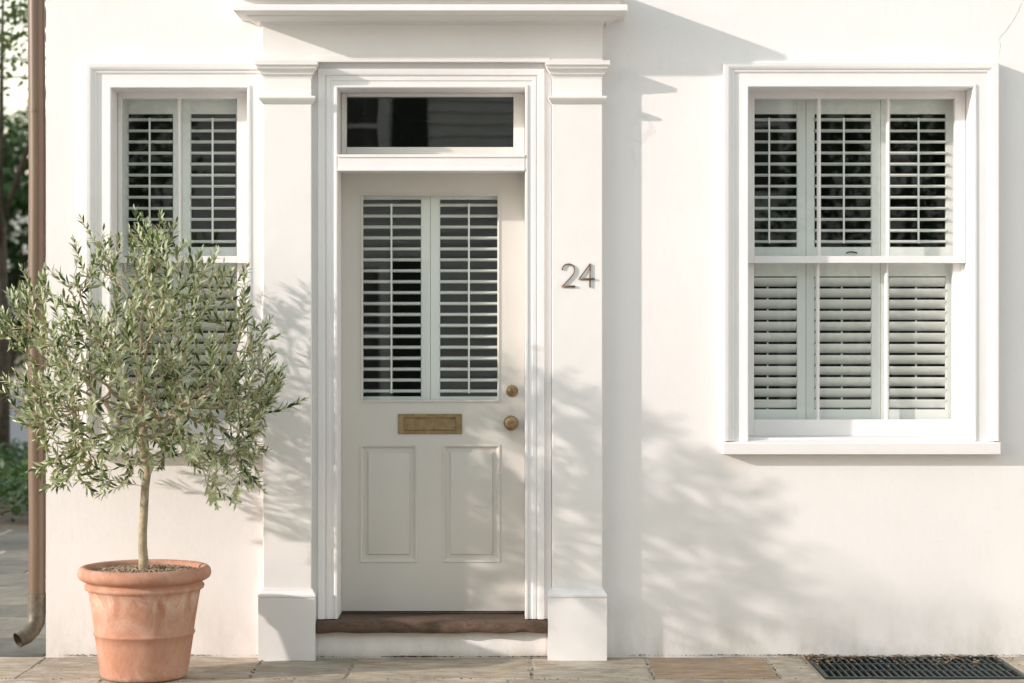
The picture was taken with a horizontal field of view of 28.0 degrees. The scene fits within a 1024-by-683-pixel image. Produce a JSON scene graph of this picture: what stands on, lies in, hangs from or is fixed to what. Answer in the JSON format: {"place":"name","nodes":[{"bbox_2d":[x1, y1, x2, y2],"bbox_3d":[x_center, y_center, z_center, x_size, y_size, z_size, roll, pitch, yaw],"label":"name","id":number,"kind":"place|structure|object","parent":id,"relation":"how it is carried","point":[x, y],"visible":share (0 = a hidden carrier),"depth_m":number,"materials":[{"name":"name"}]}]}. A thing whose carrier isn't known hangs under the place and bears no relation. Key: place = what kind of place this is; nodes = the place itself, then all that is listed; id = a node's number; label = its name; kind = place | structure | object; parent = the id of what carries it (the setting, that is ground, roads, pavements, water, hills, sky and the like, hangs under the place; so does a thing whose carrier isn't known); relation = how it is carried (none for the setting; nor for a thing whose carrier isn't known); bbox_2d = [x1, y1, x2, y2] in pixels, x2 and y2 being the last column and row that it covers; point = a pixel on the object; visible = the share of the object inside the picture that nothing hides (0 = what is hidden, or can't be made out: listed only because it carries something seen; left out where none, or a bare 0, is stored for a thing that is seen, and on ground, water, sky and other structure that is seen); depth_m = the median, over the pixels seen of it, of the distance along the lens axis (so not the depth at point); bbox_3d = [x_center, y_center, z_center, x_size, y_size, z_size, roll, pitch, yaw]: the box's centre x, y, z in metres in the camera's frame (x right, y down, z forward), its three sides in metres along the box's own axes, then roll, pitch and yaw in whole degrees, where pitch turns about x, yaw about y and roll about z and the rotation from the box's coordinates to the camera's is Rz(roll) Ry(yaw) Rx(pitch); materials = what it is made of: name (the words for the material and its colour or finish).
{"place":"outdoors","nodes":[
{"label":"outdoors","id":0,"kind":"place"},
{"bbox_2d":[0,479,28,529],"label":"planting bed","id":1,"kind":"object","parent":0,"point":[21,523],"depth_m":17.85,"materials":[{"name":"green plant"}]},
{"bbox_2d":[0,0,45,457],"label":"shade tree","id":2,"kind":"object","parent":1,"relation":"on","point":[5,405],"visible":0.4,"depth_m":24.46,"materials":[{"name":"green plant"}]},
{"bbox_2d":[0,437,45,521],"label":"ground cover","id":3,"kind":"object","parent":1,"relation":"on","point":[12,470],"visible":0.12,"depth_m":18.84,"materials":[{"name":"green plant"}]},
{"bbox_2d":[0,530,45,656],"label":"side path","id":4,"kind":"structure","parent":0,"point":[14,545],"depth_m":12.39,"materials":[{"name":"grey stone"}]},
{"bbox_2d":[0,0,45,354],"label":"sky","id":5,"kind":"structure","parent":0,"point":[17,99],"materials":[{"name":"white"}]},
{"bbox_2d":[3,181,45,376],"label":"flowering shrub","id":6,"kind":"object","parent":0,"point":[22,238],"visible":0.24,"depth_m":64.70,"materials":[{"name":"green plant"}]},
{"bbox_2d":[4,58,45,59],"bbox_3d":[-10.000,-6.230,40.000,80.002,1.475,0.035,0,0,0],"label":"overhead cable","id":7,"kind":"object","parent":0,"point":[18,59],"depth_m":39.99,"materials":[{"name":"paint"}]},
{"bbox_2d":[5,76,45,77],"bbox_3d":[-10.000,-5.880,40.000,80.002,1.475,0.035,0,0,0],"label":"overhead cable","id":8,"kind":"object","parent":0,"point":[19,76],"depth_m":39.99,"materials":[{"name":"paint"}]},
{"bbox_2d":[10,392,45,458],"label":"side street","id":9,"kind":"structure","parent":0,"point":[17,432],"depth_m":36.76,"materials":[{"name":"grey asphalt"}]},
{"bbox_2d":[10,377,27,391],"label":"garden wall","id":10,"kind":"structure","parent":9,"relation":"on","point":[15,378],"depth_m":63.20,"materials":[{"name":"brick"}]},
{"bbox_2d":[15,355,45,376],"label":"ground","id":11,"kind":"structure","parent":0,"point":[19,369],"depth_m":129.08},
{"bbox_2d":[3,167,28,249],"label":"tall tree","id":12,"kind":"object","parent":11,"relation":"on","point":[6,187],"visible":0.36,"depth_m":63.50,"materials":[{"name":"green plant"}]},
{"bbox_2d":[3,98,45,364],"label":"broadleaf tree","id":13,"kind":"object","parent":11,"relation":"on","point":[11,144],"visible":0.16,"depth_m":66.00,"materials":[{"name":"green plant"}]},
{"bbox_2d":[7,196,45,370],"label":"round tree","id":14,"kind":"object","parent":11,"relation":"on","point":[16,365],"depth_m":74.73,"materials":[{"name":"green plant"}]},
{"bbox_2d":[0,657,1023,682],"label":"pavement","id":15,"kind":"structure","parent":0,"point":[364,670],"depth_m":9.57,"materials":[{"name":"beige stone"}]},
{"bbox_2d":[77,559,210,682],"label":"terracotta pot","id":16,"kind":"object","parent":15,"relation":"on","point":[144,624],"visible":0.93,"depth_m":9.21,"materials":[{"name":"ceramic"}]},
{"bbox_2d":[0,204,308,569],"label":"olive tree","id":17,"kind":"object","parent":16,"relation":"in","point":[172,374],"visible":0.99,"depth_m":9.27,"materials":[{"name":"green plant"}]},
{"bbox_2d":[5,658,796,679],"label":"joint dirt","id":18,"kind":"structure","parent":15,"relation":"on","point":[460,678],"depth_m":9.47,"materials":[{"name":"brown soil"}]},
{"bbox_2d":[47,654,1021,656],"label":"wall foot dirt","id":19,"kind":"structure","parent":15,"relation":"on","point":[527,656],"depth_m":9.95,"materials":[{"name":"brown soil"}]},
{"bbox_2d":[806,656,1023,678],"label":"iron grate","id":20,"kind":"object","parent":15,"relation":"on","point":[964,668],"visible":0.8,"depth_m":9.68,"materials":[{"name":"black metal"}]},
{"bbox_2d":[784,654,1020,669],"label":"leaf litter","id":21,"kind":"object","parent":20,"relation":"on","point":[828,656],"visible":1,"depth_m":9.89,"materials":[{"name":"brown plant"}]},
{"bbox_2d":[0,530,1023,682],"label":"mortar bed","id":22,"kind":"object","parent":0,"point":[531,666],"visible":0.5,"depth_m":9.41,"materials":[{"name":"grey concrete"}]},
{"bbox_2d":[13,0,1023,660],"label":"white house","id":23,"kind":"structure","parent":22,"relation":"on","point":[655,328],"depth_m":10.00,"materials":[{"name":"paint"}]},
{"bbox_2d":[86,63,262,453],"bbox_3d":[-1.618,-0.403,10.106,0.915,1.900,0.345,0,0,0],"label":"window","id":24,"kind":"structure","parent":23,"relation":"in","point":[115,92],"depth_m":10.12,"materials":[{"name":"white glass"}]},
{"bbox_2d":[341,93,523,153],"bbox_3d":[-0.392,-1.068,10.172,0.907,0.325,0.040,0,0,0],"label":"transom window","id":25,"kind":"structure","parent":23,"relation":"in","point":[518,98],"depth_m":10.15,"materials":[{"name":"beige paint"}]},
{"bbox_2d":[342,173,523,610],"bbox_3d":[-0.392,0.249,10.218,0.909,2.185,0.164,0,0,0],"label":"front door","id":26,"kind":"structure","parent":23,"relation":"in","point":[433,489],"depth_m":10.21,"materials":[{"name":"beige paint"}]},
{"bbox_2d":[722,62,1000,453],"bbox_3d":[1.696,-0.405,10.106,1.347,1.905,0.345,0,0,0],"label":"window","id":27,"kind":"structure","parent":23,"relation":"in","point":[967,93],"depth_m":10.17,"materials":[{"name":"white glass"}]}
]}

